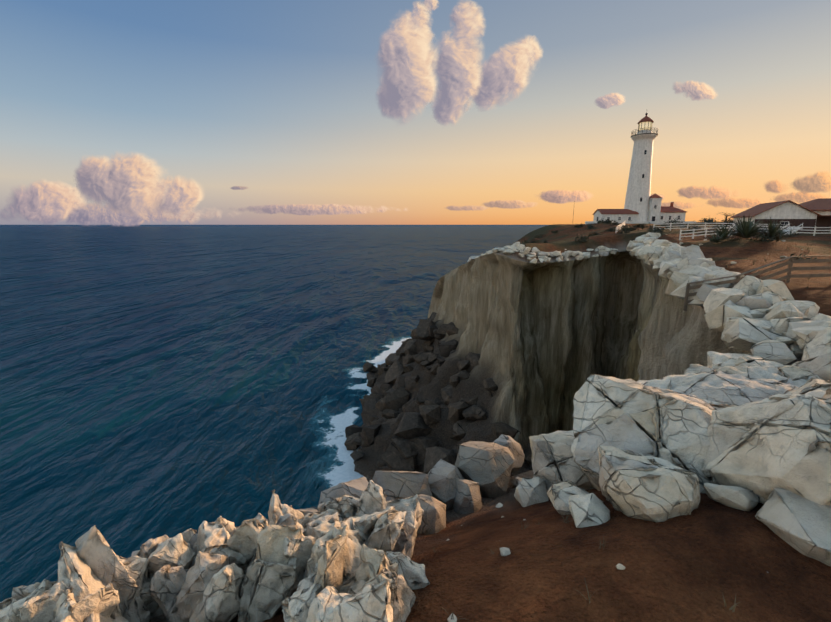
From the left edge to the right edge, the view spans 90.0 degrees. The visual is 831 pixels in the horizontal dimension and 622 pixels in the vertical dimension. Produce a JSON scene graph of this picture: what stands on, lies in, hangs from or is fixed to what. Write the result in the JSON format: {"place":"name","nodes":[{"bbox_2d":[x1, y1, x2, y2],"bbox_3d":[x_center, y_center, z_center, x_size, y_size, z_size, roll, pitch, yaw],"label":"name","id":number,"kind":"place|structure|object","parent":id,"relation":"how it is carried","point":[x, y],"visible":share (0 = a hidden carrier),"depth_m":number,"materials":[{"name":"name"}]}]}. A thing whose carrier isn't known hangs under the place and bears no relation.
{"place":"outdoors","nodes":[
{"label":"outdoors","id":0,"kind":"place"},
{"bbox_2d":[8,181,86,220],"bbox_3d":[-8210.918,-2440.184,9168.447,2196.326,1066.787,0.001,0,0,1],"label":"cloud","id":1,"kind":"structure","parent":0,"point":[43,200],"depth_m":9167.78,"materials":[{"name":"white"}]},
{"bbox_2d":[74,157,110,204],"bbox_3d":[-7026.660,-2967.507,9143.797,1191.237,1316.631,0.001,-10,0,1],"label":"cloud","id":2,"kind":"structure","parent":0,"point":[84,165],"depth_m":9147.45,"materials":[{"name":"white"}]},
{"bbox_2d":[2,204,220,225],"bbox_3d":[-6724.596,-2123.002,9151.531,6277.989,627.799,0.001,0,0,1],"label":"cloud","id":3,"kind":"structure","parent":0,"point":[85,214],"depth_m":9150.50,"materials":[{"name":"white"}]},
{"bbox_2d":[81,154,162,216],"bbox_3d":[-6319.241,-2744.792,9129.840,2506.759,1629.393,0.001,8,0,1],"label":"cloud","id":4,"kind":"structure","parent":0,"point":[127,184],"depth_m":9130.59,"materials":[{"name":"white"}]},
{"bbox_2d":[136,177,202,218],"bbox_3d":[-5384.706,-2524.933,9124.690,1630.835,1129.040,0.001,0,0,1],"label":"cloud","id":5,"kind":"structure","parent":0,"point":[179,196],"depth_m":9122.44,"materials":[{"name":"white"}]},
{"bbox_2d":[232,186,247,189],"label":"cloud","id":6,"kind":"structure","parent":0,"point":[238,188],"depth_m":9119.60,"materials":[{"name":"white"}]},
{"bbox_2d":[0,225,547,601],"bbox_3d":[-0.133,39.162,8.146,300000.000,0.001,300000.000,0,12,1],"label":"sea","id":7,"kind":"structure","parent":0,"point":[169,381],"depth_m":125.82,"materials":[{"name":"liquid"}]},
{"bbox_2d":[292,337,410,487],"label":"sea foam","id":8,"kind":"object","parent":7,"relation":"on","point":[336,474],"visible":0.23,"depth_m":81.15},
{"bbox_2d":[239,204,405,214],"bbox_3d":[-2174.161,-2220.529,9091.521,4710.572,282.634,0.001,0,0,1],"label":"cloud","id":9,"kind":"structure","parent":0,"point":[309,209],"depth_m":9092.03,"materials":[{"name":"white"}]},
{"bbox_2d":[377,86,397,117],"bbox_3d":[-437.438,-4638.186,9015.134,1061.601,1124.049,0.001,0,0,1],"label":"cloud","id":10,"kind":"structure","parent":0,"point":[385,109],"depth_m":9018.75,"materials":[{"name":"white"}]},
{"bbox_2d":[378,17,436,121],"bbox_3d":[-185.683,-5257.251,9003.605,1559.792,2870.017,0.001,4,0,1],"label":"cloud","id":11,"kind":"structure","parent":0,"point":[407,56],"depth_m":9003.74,"materials":[{"name":"white"}]},
{"bbox_2d":[0,0,830,224],"label":"sky","id":12,"kind":"structure","parent":0,"point":[277,100],"materials":[{"name":"blue"}]},
{"bbox_2d":[400,2,433,47],"bbox_3d":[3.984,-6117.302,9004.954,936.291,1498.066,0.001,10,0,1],"label":"cloud","id":13,"kind":"structure","parent":0,"point":[418,16],"depth_m":9003.50,"materials":[{"name":"white"}]},
{"bbox_2d":[424,0,437,10],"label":"cloud","id":14,"kind":"structure","parent":0,"point":[432,4],"depth_m":9032.14,"materials":[{"name":"white"}]},
{"bbox_2d":[344,312,532,481],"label":"shore rocks","id":15,"kind":"object","parent":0,"point":[411,447],"depth_m":63.08,"materials":[{"name":"grey stone"}]},
{"bbox_2d":[433,99,468,124],"bbox_3d":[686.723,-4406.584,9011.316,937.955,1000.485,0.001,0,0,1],"label":"cloud","id":16,"kind":"structure","parent":0,"point":[455,118],"depth_m":9009.69,"materials":[{"name":"white"}]},
{"bbox_2d":[426,10,481,121],"bbox_3d":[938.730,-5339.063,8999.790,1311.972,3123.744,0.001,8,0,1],"label":"cloud","id":17,"kind":"structure","parent":0,"point":[457,66],"depth_m":8999.91,"materials":[{"name":"white"}]},
{"bbox_2d":[450,2,483,40],"bbox_3d":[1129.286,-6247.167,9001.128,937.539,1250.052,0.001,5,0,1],"label":"cloud","id":18,"kind":"structure","parent":0,"point":[458,10],"depth_m":9000.88,"materials":[{"name":"white"}]},
{"bbox_2d":[447,206,486,210],"bbox_3d":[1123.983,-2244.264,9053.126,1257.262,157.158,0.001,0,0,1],"label":"cloud","id":19,"kind":"structure","parent":0,"point":[456,208],"depth_m":9053.00,"materials":[{"name":"white"}]},
{"bbox_2d":[472,95,495,109],"bbox_3d":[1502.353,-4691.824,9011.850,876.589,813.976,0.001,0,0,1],"label":"cloud","id":20,"kind":"structure","parent":0,"point":[485,104],"depth_m":9011.93,"materials":[{"name":"white"}]},
{"bbox_2d":[150,222,830,621],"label":"terrain","id":21,"kind":"structure","parent":0,"point":[700,560],"depth_m":4.15,"materials":[{"name":"brown soil"}]},
{"bbox_2d":[0,480,429,621],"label":"rim rocks","id":22,"kind":"object","parent":21,"relation":"on","point":[346,558],"visible":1,"depth_m":4.45,"materials":[{"name":"stone"}]},
{"bbox_2d":[188,434,524,548],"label":"boulders","id":23,"kind":"object","parent":21,"relation":"on","point":[471,477],"visible":0.4,"depth_m":8.19,"materials":[{"name":"grey stone"}]},
{"bbox_2d":[418,237,830,619],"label":"dry grass tufts","id":24,"kind":"object","parent":21,"relation":"on","point":[734,605],"visible":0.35,"depth_m":5.21,"materials":[{"name":"brown plant"}]},
{"bbox_2d":[446,233,802,621],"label":"small rocks","id":25,"kind":"object","parent":21,"relation":"on","point":[504,551],"visible":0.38,"depth_m":4.64,"materials":[{"name":"stone"}]},
{"bbox_2d":[573,112,695,223],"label":"lighthouse","id":26,"kind":"object","parent":21,"relation":"on","point":[641,205],"visible":0.92,"depth_m":101.07,"materials":[{"name":"white paint"}]},
{"bbox_2d":[467,232,830,364],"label":"rock ridge","id":27,"kind":"structure","parent":21,"relation":"on","point":[772,320],"depth_m":18.06,"materials":[{"name":"stone"}]},
{"bbox_2d":[519,217,816,259],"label":"scrub bushes","id":28,"kind":"object","parent":21,"relation":"on","point":[631,229],"visible":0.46,"depth_m":71.67,"materials":[{"name":"green plant"}]},
{"bbox_2d":[510,474,830,565],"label":"boulders","id":29,"kind":"object","parent":21,"relation":"on","point":[800,524],"visible":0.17,"depth_m":4.67,"materials":[{"name":"stone"}]},
{"bbox_2d":[529,326,830,521],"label":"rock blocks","id":30,"kind":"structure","parent":21,"relation":"on","point":[656,450],"depth_m":5.59,"materials":[{"name":"stone"}]},
{"bbox_2d":[615,220,830,239],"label":"white fences","id":31,"kind":"object","parent":21,"relation":"on","point":[797,228],"visible":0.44,"depth_m":55.00,"materials":[{"name":"paint"}]},
{"bbox_2d":[683,255,830,310],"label":"wood fence","id":32,"kind":"object","parent":21,"relation":"on","point":[789,269],"visible":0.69,"depth_m":20.64,"materials":[{"name":"brown wood"}]},
{"bbox_2d":[707,214,830,250],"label":"shrubs","id":33,"kind":"object","parent":21,"relation":"on","point":[746,229],"visible":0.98,"depth_m":38.70,"materials":[{"name":"green plant"}]},
{"bbox_2d":[729,198,830,231],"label":"house","id":34,"kind":"structure","parent":21,"relation":"on","point":[814,213],"depth_m":62.70,"materials":[{"name":"white paint"}]},
{"bbox_2d":[468,39,533,109],"bbox_3d":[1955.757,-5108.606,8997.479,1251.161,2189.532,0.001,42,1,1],"label":"cloud","id":35,"kind":"structure","parent":0,"point":[504,74],"depth_m":8997.57,"materials":[{"name":"white"}]},
{"bbox_2d":[484,200,534,208],"bbox_3d":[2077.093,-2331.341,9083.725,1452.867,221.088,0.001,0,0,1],"label":"cloud","id":36,"kind":"structure","parent":0,"point":[512,204],"depth_m":9083.89,"materials":[{"name":"white"}]},
{"bbox_2d":[518,37,541,64],"bbox_3d":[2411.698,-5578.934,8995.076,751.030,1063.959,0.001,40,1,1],"label":"cloud","id":37,"kind":"structure","parent":0,"point":[537,53],"depth_m":8992.77,"materials":[{"name":"white"}]},
{"bbox_2d":[353,250,750,479],"bbox_3d":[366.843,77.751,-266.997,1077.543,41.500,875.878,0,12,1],"label":"cliff","id":38,"kind":"structure","parent":0,"point":[546,340],"depth_m":59.40,"materials":[{"name":"grey stone"}]},
{"bbox_2d":[540,190,591,203],"bbox_3d":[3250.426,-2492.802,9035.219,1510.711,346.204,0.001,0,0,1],"label":"cloud","id":39,"kind":"structure","parent":0,"point":[558,196],"depth_m":9035.37,"materials":[{"name":"white"}]},
{"bbox_2d":[595,93,624,108],"bbox_3d":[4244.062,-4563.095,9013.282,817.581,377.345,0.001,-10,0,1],"label":"cloud","id":40,"kind":"structure","parent":0,"point":[608,101],"depth_m":9013.78,"materials":[{"name":"white"}]},
{"bbox_2d":[661,202,693,209],"bbox_3d":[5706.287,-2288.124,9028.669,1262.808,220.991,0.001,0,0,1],"label":"cloud","id":41,"kind":"structure","parent":0,"point":[680,205],"depth_m":9027.95,"materials":[{"name":"white"}]},
{"bbox_2d":[674,81,716,99],"bbox_3d":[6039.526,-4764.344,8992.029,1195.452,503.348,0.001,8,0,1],"label":"cloud","id":42,"kind":"structure","parent":0,"point":[695,90],"depth_m":8991.60,"materials":[{"name":"white"}]},
{"bbox_2d":[677,186,739,198],"bbox_3d":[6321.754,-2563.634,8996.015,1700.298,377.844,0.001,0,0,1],"label":"cloud","id":43,"kind":"structure","parent":0,"point":[712,192],"depth_m":8996.32,"materials":[{"name":"white"}]},
{"bbox_2d":[708,198,764,207],"bbox_3d":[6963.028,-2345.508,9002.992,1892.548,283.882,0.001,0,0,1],"label":"cloud","id":44,"kind":"structure","parent":0,"point":[739,203],"depth_m":9003.10,"materials":[{"name":"white"}]},
{"bbox_2d":[765,180,783,192],"bbox_3d":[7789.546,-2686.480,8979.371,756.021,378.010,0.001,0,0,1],"label":"cloud","id":45,"kind":"structure","parent":0,"point":[775,186],"depth_m":8979.81,"materials":[{"name":"white"}]},
{"bbox_2d":[775,192,828,202],"bbox_3d":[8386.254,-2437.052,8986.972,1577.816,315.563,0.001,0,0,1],"label":"cloud","id":46,"kind":"structure","parent":0,"point":[800,197],"depth_m":8987.80,"materials":[{"name":"white"}]},
{"bbox_2d":[793,172,830,192],"bbox_3d":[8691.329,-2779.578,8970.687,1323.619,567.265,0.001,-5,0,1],"label":"cloud","id":47,"kind":"structure","parent":0,"point":[818,182],"depth_m":8971.47,"materials":[{"name":"white"}]}
]}

